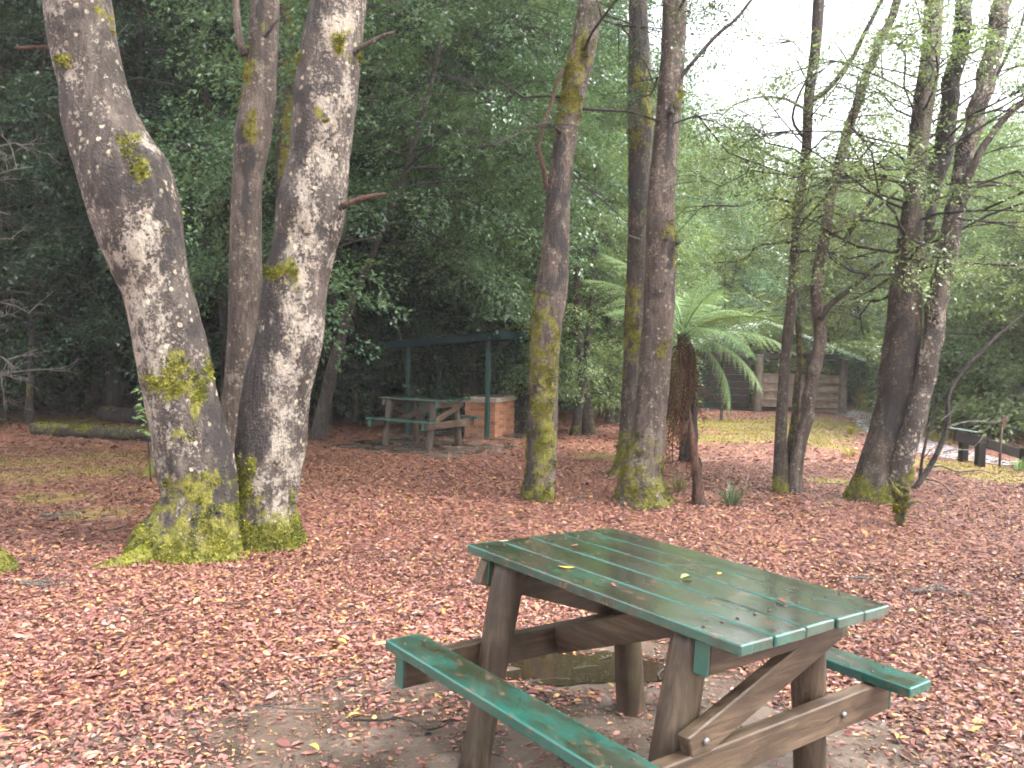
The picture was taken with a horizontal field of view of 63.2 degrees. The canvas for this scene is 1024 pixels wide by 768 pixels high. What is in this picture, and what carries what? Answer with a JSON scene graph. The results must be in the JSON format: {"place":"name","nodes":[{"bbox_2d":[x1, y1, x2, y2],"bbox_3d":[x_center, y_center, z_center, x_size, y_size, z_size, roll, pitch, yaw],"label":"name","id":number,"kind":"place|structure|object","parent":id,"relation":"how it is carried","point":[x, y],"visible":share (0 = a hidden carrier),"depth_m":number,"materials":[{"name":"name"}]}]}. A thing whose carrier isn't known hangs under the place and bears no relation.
{"place":"outdoors","nodes":[
{"label":"outdoors","id":0,"kind":"place"},
{"bbox_2d":[0,384,1023,767],"bbox_3d":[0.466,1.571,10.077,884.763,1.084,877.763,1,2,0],"label":"ground","id":1,"kind":"structure","parent":0,"point":[702,512],"depth_m":6.59,"materials":[{"name":"brown plant"}]},
{"bbox_2d":[0,546,21,575],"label":"mossy stump","id":2,"kind":"object","parent":1,"relation":"on","point":[8,562],"visible":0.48,"depth_m":5.25,"materials":[{"name":"green plant"}]},
{"bbox_2d":[0,117,87,420],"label":"dead shrub","id":3,"kind":"object","parent":1,"relation":"on","point":[2,373],"visible":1,"depth_m":10.22,"materials":[{"name":"grey plant"}]},
{"bbox_2d":[19,562,83,588],"bbox_3d":[-2.739,1.197,4.960,0.345,0.225,0.220,1,2,-5],"label":"fallen twig","id":4,"kind":"object","parent":1,"relation":"on","point":[29,582],"visible":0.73,"depth_m":4.94,"materials":[{"name":"grey wood"}]},
{"bbox_2d":[0,246,107,424],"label":"shrub","id":5,"kind":"object","parent":1,"relation":"on","point":[37,342],"visible":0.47,"depth_m":16.51,"materials":[{"name":"green plant"}]},
{"bbox_2d":[12,51,137,400],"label":"forest tree","id":6,"kind":"object","parent":1,"relation":"on","point":[96,394],"visible":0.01,"depth_m":24.43,"materials":[{"name":"green plant"}]},
{"bbox_2d":[0,0,162,410],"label":"forest tree","id":7,"kind":"object","parent":1,"relation":"on","point":[13,387],"visible":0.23,"depth_m":15.77,"materials":[{"name":"green plant"}]},
{"bbox_2d":[0,0,165,413],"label":"forest tree","id":8,"kind":"object","parent":1,"relation":"on","point":[5,388],"visible":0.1,"depth_m":17.83,"materials":[{"name":"green plant"}]},
{"bbox_2d":[0,2,178,406],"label":"forest tree","id":9,"kind":"object","parent":1,"relation":"on","point":[39,403],"visible":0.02,"depth_m":19.67,"materials":[{"name":"green plant"}]},
{"bbox_2d":[29,421,150,441],"bbox_3d":[-6.260,0.773,13.111,3.052,0.294,0.292,2,3,14],"label":"fallen log","id":10,"kind":"object","parent":1,"relation":"on","point":[97,431],"visible":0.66,"depth_m":13.13,"materials":[{"name":"wood"}]},
{"bbox_2d":[81,302,125,406],"bbox_3d":[-8.014,-0.433,16.996,1.400,2.517,1.394,4,3,43],"label":"tree fern","id":11,"kind":"object","parent":1,"relation":"on","point":[115,394],"visible":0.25,"depth_m":16.94,"materials":[{"name":"plant"}]},
{"bbox_2d":[0,0,226,411],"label":"forest tree","id":12,"kind":"object","parent":1,"relation":"on","point":[71,406],"visible":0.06,"depth_m":17.58,"materials":[{"name":"green plant"}]},
{"bbox_2d":[97,406,147,424],"bbox_3d":[-7.428,0.626,16.244,1.638,0.343,0.340,3,3,28],"label":"fallen log","id":13,"kind":"object","parent":1,"relation":"on","point":[116,414],"visible":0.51,"depth_m":16.21,"materials":[{"name":"grey wood"}]},
{"bbox_2d":[0,0,246,409],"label":"forest tree","id":14,"kind":"object","parent":1,"relation":"on","point":[157,76],"visible":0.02,"depth_m":18.01,"materials":[{"name":"green plant"}]},
{"bbox_2d":[0,0,248,423],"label":"forest tree","id":15,"kind":"object","parent":1,"relation":"on","point":[29,404],"visible":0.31,"depth_m":15.06,"materials":[{"name":"green plant"}]},
{"bbox_2d":[15,0,250,569],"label":"beech tree","id":16,"kind":"object","parent":1,"relation":"on","point":[126,180],"visible":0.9,"depth_m":5.62,"materials":[{"name":"grey plant"}]},
{"bbox_2d":[0,0,272,405],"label":"forest tree","id":17,"kind":"object","parent":1,"relation":"on","point":[55,197],"visible":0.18,"depth_m":15.54,"materials":[{"name":"green plant"}]},
{"bbox_2d":[0,1,350,384],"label":"forest tree","id":18,"kind":"object","parent":1,"relation":"on","point":[82,253],"visible":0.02,"depth_m":16.86,"materials":[{"name":"green plant"}]},
{"bbox_2d":[0,0,368,388],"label":"forest tree","id":19,"kind":"object","parent":1,"relation":"on","point":[174,177],"depth_m":19.28,"materials":[{"name":"green plant"}]},
{"bbox_2d":[0,0,395,408],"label":"forest tree","id":20,"kind":"object","parent":1,"relation":"on","point":[58,242],"visible":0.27,"depth_m":14.75,"materials":[{"name":"green plant"}]},
{"bbox_2d":[52,0,371,406],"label":"forest tree","id":21,"kind":"object","parent":1,"relation":"on","point":[211,48],"visible":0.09,"depth_m":17.14,"materials":[{"name":"green plant"}]},
{"bbox_2d":[0,0,433,402],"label":"forest tree","id":22,"kind":"object","parent":1,"relation":"on","point":[221,312],"visible":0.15,"depth_m":14.31,"materials":[{"name":"green plant"}]},
{"bbox_2d":[221,0,279,449],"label":"beech tree","id":23,"kind":"object","parent":1,"relation":"on","point":[255,119],"visible":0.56,"depth_m":6.94,"materials":[{"name":"grey plant"}]},
{"bbox_2d":[117,0,418,380],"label":"forest tree","id":24,"kind":"object","parent":1,"relation":"on","point":[213,324],"depth_m":18.36,"materials":[{"name":"green plant"}]},
{"bbox_2d":[74,0,469,403],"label":"forest tree","id":25,"kind":"object","parent":1,"relation":"on","point":[158,65],"visible":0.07,"depth_m":15.64,"materials":[{"name":"green plant"}]},
{"bbox_2d":[275,0,294,208],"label":"forest tree","id":26,"kind":"object","parent":1,"relation":"on","point":[282,151],"visible":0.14,"depth_m":10.18,"materials":[{"name":"green plant"}]},
{"bbox_2d":[234,0,394,553],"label":"beech tree","id":27,"kind":"object","parent":1,"relation":"on","point":[313,203],"visible":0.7,"depth_m":5.93,"materials":[{"name":"grey plant"}]},
{"bbox_2d":[144,0,524,422],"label":"forest tree","id":28,"kind":"object","parent":1,"relation":"on","point":[355,410],"visible":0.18,"depth_m":16.27,"materials":[{"name":"green plant"}]},
{"bbox_2d":[149,0,529,426],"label":"forest tree","id":29,"kind":"object","parent":1,"relation":"on","point":[329,344],"visible":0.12,"depth_m":15.63,"materials":[{"name":"green plant"}]},
{"bbox_2d":[309,256,405,418],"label":"forest tree","id":30,"kind":"object","parent":1,"relation":"on","point":[346,403],"visible":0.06,"depth_m":18.83,"materials":[{"name":"green plant"}]},
{"bbox_2d":[202,0,550,416],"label":"forest tree","id":31,"kind":"object","parent":1,"relation":"on","point":[375,386],"visible":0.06,"depth_m":18.34,"materials":[{"name":"green plant"}]},
{"bbox_2d":[192,0,588,425],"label":"forest tree","id":32,"kind":"object","parent":1,"relation":"on","point":[369,402],"visible":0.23,"depth_m":15.72,"materials":[{"name":"green plant"}]},
{"bbox_2d":[312,19,524,412],"bbox_3d":[-2.571,-5.280,21.701,6.773,12.255,7.585,2,3,20],"label":"forest tree","id":33,"kind":"object","parent":1,"relation":"on","point":[387,382],"depth_m":20.89,"materials":[{"name":"green plant"}]},
{"bbox_2d":[216,0,621,415],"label":"forest tree","id":34,"kind":"object","parent":1,"relation":"on","point":[418,355],"visible":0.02,"depth_m":17.12,"materials":[{"name":"green plant"}]},
{"bbox_2d":[321,435,518,458],"bbox_3d":[-1.365,1.028,12.905,2.386,0.150,1.983,3,3,30],"label":"concrete pad","id":35,"kind":"object","parent":1,"relation":"on","point":[404,440],"visible":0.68,"depth_m":12.75,"materials":[{"name":"grey concrete"}]},
{"bbox_2d":[365,395,480,449],"bbox_3d":[-1.353,0.597,12.889,1.211,0.792,1.390,3,3,30],"label":"picnic table","id":36,"kind":"object","parent":35,"relation":"on","point":[414,416],"visible":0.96,"depth_m":12.77,"materials":[{"name":"paint"}]},
{"bbox_2d":[86,0,774,440],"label":"beech tree","id":37,"kind":"object","parent":1,"relation":"on","point":[414,148],"visible":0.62,"depth_m":11.93,"materials":[{"name":"green plant"}]},
{"bbox_2d":[362,247,526,419],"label":"forest tree","id":38,"kind":"object","parent":1,"relation":"on","point":[500,387],"visible":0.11,"depth_m":19.25,"materials":[{"name":"green plant"}]},
{"bbox_2d":[390,426,526,440],"bbox_3d":[-0.776,0.968,15.655,2.323,0.150,2.537,2,3,17],"label":"concrete pad","id":39,"kind":"object","parent":1,"relation":"on","point":[516,433],"visible":0.28,"depth_m":15.09,"materials":[{"name":"grey concrete"}]},
{"bbox_2d":[387,332,530,438],"bbox_3d":[-0.898,-0.018,15.371,2.145,1.962,2.045,2,3,17],"label":"barbecue shelter","id":40,"kind":"object","parent":39,"relation":"on","point":[467,339],"visible":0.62,"depth_m":14.49,"materials":[{"name":"teal paint"}]},
{"bbox_2d":[463,394,515,437],"bbox_3d":[-0.400,0.568,15.264,0.630,0.723,1.200,2,3,17],"label":"barbecue","id":41,"kind":"object","parent":39,"relation":"on","point":[501,421],"visible":0.86,"depth_m":14.77,"materials":[{"name":"brick"}]},
{"bbox_2d":[233,0,684,418],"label":"forest tree","id":42,"kind":"object","parent":1,"relation":"on","point":[470,390],"visible":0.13,"depth_m":16.41,"materials":[{"name":"green plant"}]},
{"bbox_2d":[274,0,657,418],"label":"forest tree","id":43,"kind":"object","parent":1,"relation":"on","point":[478,348],"visible":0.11,"depth_m":16.15,"materials":[{"name":"green plant"}]},
{"bbox_2d":[0,538,1023,767],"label":"leaf litter","id":44,"kind":"object","parent":1,"relation":"on","point":[38,673],"visible":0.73,"depth_m":4.22,"materials":[{"name":"brown plant"}]},
{"bbox_2d":[0,395,1023,466],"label":"leaf litter","id":45,"kind":"object","parent":1,"relation":"on","point":[815,458],"visible":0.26,"depth_m":14.47,"materials":[{"name":"brown plant"}]},
{"bbox_2d":[0,442,1023,767],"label":"twig litter","id":46,"kind":"object","parent":1,"relation":"on","point":[470,560],"visible":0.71,"depth_m":6.01,"materials":[{"name":"brown wood"}]},
{"bbox_2d":[0,407,1023,517],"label":"ground moss","id":47,"kind":"object","parent":1,"relation":"on","point":[716,420],"visible":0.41,"depth_m":16.16,"materials":[{"name":"green plant"}]},
{"bbox_2d":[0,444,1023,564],"bbox_3d":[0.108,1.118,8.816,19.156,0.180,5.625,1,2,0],"label":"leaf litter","id":48,"kind":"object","parent":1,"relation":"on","point":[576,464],"visible":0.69,"depth_m":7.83,"materials":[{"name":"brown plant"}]},
{"bbox_2d":[348,0,679,380],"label":"forest tree","id":49,"kind":"object","parent":1,"relation":"on","point":[500,323],"visible":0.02,"depth_m":18.86,"materials":[{"name":"green plant"}]},
{"bbox_2d":[392,16,658,392],"bbox_3d":[0.220,-5.874,21.672,8.328,13.529,9.727,2,4,0],"label":"forest tree","id":50,"kind":"object","parent":1,"relation":"on","point":[575,167],"visible":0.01,"depth_m":19.70,"materials":[{"name":"green plant"}]},
{"bbox_2d":[60,639,1000,767],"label":"concrete pad","id":51,"kind":"object","parent":1,"relation":"on","point":[520,750],"visible":0.49,"depth_m":3.16,"materials":[{"name":"grey concrete"}]},
{"bbox_2d":[506,651,665,685],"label":"puddle","id":52,"kind":"object","parent":51,"relation":"on","point":[558,665],"visible":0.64,"depth_m":3.85,"materials":[{"name":"brown liquid"}]},
{"bbox_2d":[385,528,930,767],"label":"picnic table","id":53,"kind":"object","parent":51,"relation":"on","point":[707,619],"visible":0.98,"depth_m":2.62,"materials":[{"name":"paint"}]},
{"bbox_2d":[364,1,697,409],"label":"forest tree","id":54,"kind":"object","parent":1,"relation":"on","point":[559,399],"visible":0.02,"depth_m":18.87,"materials":[{"name":"green plant"}]},
{"bbox_2d":[366,0,699,419],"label":"forest tree","id":55,"kind":"object","parent":1,"relation":"on","point":[584,332],"visible":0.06,"depth_m":18.39,"materials":[{"name":"green plant"}]},
{"bbox_2d":[364,0,714,427],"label":"forest tree","id":56,"kind":"object","parent":1,"relation":"on","point":[523,420],"visible":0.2,"depth_m":16.11,"materials":[{"name":"green plant"}]},
{"bbox_2d":[444,82,716,434],"bbox_3d":[1.339,-2.262,15.787,4.826,6.678,4.127,0,3,-19],"label":"forest tree","id":57,"kind":"object","parent":1,"relation":"on","point":[588,424],"visible":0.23,"depth_m":15.46,"materials":[{"name":"green plant"}]},
{"bbox_2d":[362,0,836,503],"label":"beech tree","id":58,"kind":"object","parent":1,"relation":"on","point":[547,315],"visible":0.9,"depth_m":7.90,"materials":[{"name":"green plant"}]},
{"bbox_2d":[484,79,723,435],"bbox_3d":[1.564,-2.176,15.845,4.483,6.512,4.787,4,2,0],"label":"forest tree","id":59,"kind":"object","parent":1,"relation":"on","point":[576,423],"visible":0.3,"depth_m":15.31,"materials":[{"name":"green plant"}]},
{"bbox_2d":[510,147,708,424],"bbox_3d":[2.210,-2.225,18.852,4.266,6.513,4.885,-1,3,-39],"label":"forest tree","id":60,"kind":"object","parent":1,"relation":"on","point":[609,326],"visible":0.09,"depth_m":18.77,"materials":[{"name":"green plant"}]},
{"bbox_2d":[528,45,722,417],"bbox_3d":[2.395,-3.468,20.700,5.504,8.875,6.500,-1,3,-41],"label":"forest tree","id":61,"kind":"object","parent":1,"relation":"on","point":[599,414],"visible":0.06,"depth_m":19.94,"materials":[{"name":"green plant"}]},
{"bbox_2d":[528,91,727,412],"bbox_3d":[2.416,-3.724,23.468,6.896,9.279,6.079,0,3,-23],"label":"forest tree","id":62,"kind":"object","parent":1,"relation":"on","point":[604,404],"depth_m":23.04,"materials":[{"name":"green plant"}]},
{"bbox_2d":[607,0,654,476],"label":"forest tree","id":63,"kind":"object","parent":1,"relation":"on","point":[639,154],"visible":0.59,"depth_m":9.64,"materials":[{"name":"brown plant"}]},
{"bbox_2d":[506,53,762,422],"bbox_3d":[2.613,-3.135,19.234,5.195,8.321,6.124,3,3,40],"label":"forest tree","id":64,"kind":"object","parent":1,"relation":"on","point":[617,417],"visible":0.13,"depth_m":19.01,"materials":[{"name":"green plant"}]},
{"bbox_2d":[588,76,738,294],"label":"forest tree","id":65,"kind":"object","parent":1,"relation":"on","point":[686,88],"visible":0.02,"depth_m":29.72,"materials":[{"name":"green plant"}]},
{"bbox_2d":[595,131,733,398],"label":"forest tree","id":66,"kind":"object","parent":1,"relation":"on","point":[695,219],"visible":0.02,"depth_m":26.27,"materials":[{"name":"green plant"}]},
{"bbox_2d":[577,0,757,510],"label":"beech tree","id":67,"kind":"object","parent":1,"relation":"on","point":[641,483],"visible":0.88,"depth_m":7.95,"materials":[{"name":"grey plant"}]},
{"bbox_2d":[579,252,803,463],"bbox_3d":[2.288,-0.173,11.511,2.474,3.232,2.564,-1,3,-40],"label":"tree fern","id":68,"kind":"object","parent":1,"relation":"on","point":[685,364],"visible":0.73,"depth_m":11.34,"materials":[{"name":"green plant"}]},
{"bbox_2d":[676,407,706,506],"bbox_3d":[1.751,0.762,8.066,0.319,1.074,0.260,0,3,-33],"label":"trunk","id":69,"kind":"object","parent":1,"relation":"on","point":[698,496],"visible":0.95,"depth_m":8.04,"materials":[{"name":"brown plant"}]},
{"bbox_2d":[695,357,734,410],"bbox_3d":[5.953,-0.007,26.991,2.380,2.014,2.562,0,3,-23],"label":"shrub","id":70,"kind":"object","parent":1,"relation":"on","point":[705,387],"visible":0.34,"depth_m":26.53,"materials":[{"name":"green plant"}]},
{"bbox_2d":[706,482,753,505],"bbox_3d":[2.162,1.067,8.148,0.655,0.244,0.664,1,2,0],"label":"grass tussock","id":71,"kind":"object","parent":1,"relation":"on","point":[730,499],"depth_m":8.12,"materials":[{"name":"green plant"}]},
{"bbox_2d":[672,192,799,419],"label":"forest tree","id":72,"kind":"object","parent":1,"relation":"on","point":[751,280],"visible":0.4,"depth_m":21.29,"materials":[{"name":"green plant"}]},
{"bbox_2d":[675,133,800,360],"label":"forest tree","id":73,"kind":"object","parent":1,"relation":"on","point":[736,203],"visible":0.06,"depth_m":34.55,"materials":[{"name":"green plant"}]},
{"bbox_2d":[681,289,794,402],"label":"forest tree","id":74,"kind":"object","parent":1,"relation":"on","point":[750,385],"visible":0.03,"depth_m":31.33,"materials":[{"name":"green plant"}]},
{"bbox_2d":[673,87,807,382],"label":"forest tree","id":75,"kind":"object","parent":1,"relation":"on","point":[721,100],"visible":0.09,"depth_m":30.95,"materials":[{"name":"green plant"}]},
{"bbox_2d":[689,240,809,401],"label":"forest tree","id":76,"kind":"object","parent":1,"relation":"on","point":[730,285],"visible":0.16,"depth_m":31.98,"materials":[{"name":"green plant"}]},
{"bbox_2d":[682,135,826,367],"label":"forest tree","id":77,"kind":"object","parent":1,"relation":"on","point":[731,195],"visible":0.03,"depth_m":36.88,"materials":[{"name":"green plant"}]},
{"bbox_2d":[710,241,806,402],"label":"forest tree","id":78,"kind":"object","parent":1,"relation":"on","point":[738,268],"visible":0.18,"depth_m":32.67,"materials":[{"name":"green plant"}]},
{"bbox_2d":[672,320,865,412],"bbox_3d":[7.788,-0.568,27.670,6.253,2.959,4.100,1,2,0],"label":"shed","id":79,"kind":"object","parent":1,"relation":"on","point":[739,391],"visible":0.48,"depth_m":26.26,"materials":[{"name":"wood"}]},
{"bbox_2d":[713,207,852,399],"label":"forest tree","id":80,"kind":"object","parent":1,"relation":"on","point":[779,295],"visible":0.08,"depth_m":33.12,"materials":[{"name":"green plant"}]},
{"bbox_2d":[682,137,888,373],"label":"forest tree","id":81,"kind":"object","parent":1,"relation":"on","point":[777,166],"visible":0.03,"depth_m":38.69,"materials":[{"name":"green plant"}]},
{"bbox_2d":[705,198,888,402],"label":"forest tree","id":82,"kind":"object","parent":1,"relation":"on","point":[793,366],"visible":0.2,"depth_m":31.57,"materials":[{"name":"green plant"}]},
{"bbox_2d":[697,156,896,399],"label":"forest tree","id":83,"kind":"object","parent":1,"relation":"on","point":[847,186],"visible":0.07,"depth_m":34.57,"materials":[{"name":"green plant"}]},
{"bbox_2d":[740,160,902,401],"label":"forest tree","id":84,"kind":"object","parent":1,"relation":"on","point":[848,399],"visible":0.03,"depth_m":35.72,"materials":[{"name":"green plant"}]},
{"bbox_2d":[634,0,1023,504],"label":"beech tree","id":85,"kind":"object","parent":1,"relation":"on","point":[908,372],"visible":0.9,"depth_m":8.39,"materials":[{"name":"green plant"}]},
{"bbox_2d":[635,0,1023,494],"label":"forest tree","id":86,"kind":"object","parent":1,"relation":"on","point":[789,458],"visible":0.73,"depth_m":8.77,"materials":[{"name":"green plant"}]},
{"bbox_2d":[772,153,903,391],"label":"forest tree","id":87,"kind":"object","parent":1,"relation":"on","point":[886,255],"visible":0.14,"depth_m":32.72,"materials":[{"name":"green plant"}]},
{"bbox_2d":[782,155,929,406],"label":"forest tree","id":88,"kind":"object","parent":1,"relation":"on","point":[854,275],"visible":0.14,"depth_m":31.34,"materials":[{"name":"green plant"}]},
{"bbox_2d":[834,318,881,401],"bbox_3d":[14.726,-0.537,30.341,6.437,4.698,5.019,3,3,30],"label":"shrub","id":89,"kind":"object","parent":1,"relation":"on","point":[862,375],"visible":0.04,"depth_m":30.68,"materials":[{"name":"green plant"}]},
{"bbox_2d":[801,147,947,389],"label":"forest tree","id":90,"kind":"object","parent":1,"relation":"on","point":[892,234],"visible":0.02,"depth_m":34.48,"materials":[{"name":"green plant"}]},
{"bbox_2d":[835,283,927,408],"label":"forest tree","id":91,"kind":"object","parent":1,"relation":"on","point":[852,336],"visible":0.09,"depth_m":29.57,"materials":[{"name":"green plant"}]},
{"bbox_2d":[888,466,918,526],"bbox_3d":[3.379,1.048,7.276,0.260,0.679,0.209,1,2,0],"label":"mossy stump","id":92,"kind":"object","parent":1,"relation":"on","point":[901,487],"visible":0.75,"depth_m":7.24,"materials":[{"name":"green plant"}]},
{"bbox_2d":[810,205,1023,430],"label":"forest tree","id":93,"kind":"object","parent":1,"relation":"on","point":[992,386],"visible":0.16,"depth_m":19.91,"materials":[{"name":"green plant"}]},
{"bbox_2d":[856,137,1023,415],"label":"forest tree","id":94,"kind":"object","parent":1,"relation":"on","point":[884,260],"visible":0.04,"depth_m":25.97,"materials":[{"name":"green plant"}]},
{"bbox_2d":[857,169,1023,446],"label":"forest tree","id":95,"kind":"object","parent":1,"relation":"on","point":[980,406],"visible":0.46,"depth_m":16.65,"materials":[{"name":"green plant"}]},
{"bbox_2d":[862,116,1023,421],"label":"forest tree","id":96,"kind":"object","parent":1,"relation":"on","point":[886,243],"visible":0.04,"depth_m":22.63,"materials":[{"name":"green plant"}]},
{"bbox_2d":[863,114,1023,432],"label":"forest tree","id":97,"kind":"object","parent":1,"relation":"on","point":[965,346],"visible":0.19,"depth_m":17.99,"materials":[{"name":"green plant"}]},
{"bbox_2d":[880,97,1023,296],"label":"forest tree","id":98,"kind":"object","parent":1,"relation":"on","point":[994,113],"visible":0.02,"depth_m":32.00,"materials":[{"name":"green plant"}]},
{"bbox_2d":[912,311,1023,493],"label":"dead sapling","id":99,"kind":"object","parent":1,"relation":"on","point":[922,477],"visible":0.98,"depth_m":9.41,"materials":[{"name":"grey wood"}]},
{"bbox_2d":[921,295,1023,428],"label":"forest tree","id":100,"kind":"object","parent":1,"relation":"on","point":[971,318],"visible":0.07,"depth_m":21.40,"materials":[{"name":"green plant"}]},
{"bbox_2d":[948,254,1023,414],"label":"forest tree","id":101,"kind":"object","parent":1,"relation":"on","point":[1002,340],"visible":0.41,"depth_m":17.47,"materials":[{"name":"green plant"}]},
{"bbox_2d":[950,427,1023,466],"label":"rail barrier","id":102,"kind":"object","parent":1,"relation":"on","point":[963,439],"visible":0.73,"depth_m":12.13,"materials":[{"name":"black wood"}]},
{"bbox_2d":[954,153,1023,429],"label":"forest tree","id":103,"kind":"object","parent":1,"relation":"on","point":[1019,168],"visible":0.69,"depth_m":15.93,"materials":[{"name":"green plant"}]},
{"bbox_2d":[34,0,1023,328],"label":"sky","id":104,"kind":"structure","parent":0,"point":[776,12],"materials":[{"name":"white"}]},
{"bbox_2d":[698,408,1017,464],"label":"path","id":105,"kind":"structure","parent":0,"point":[921,440],"depth_m":18.80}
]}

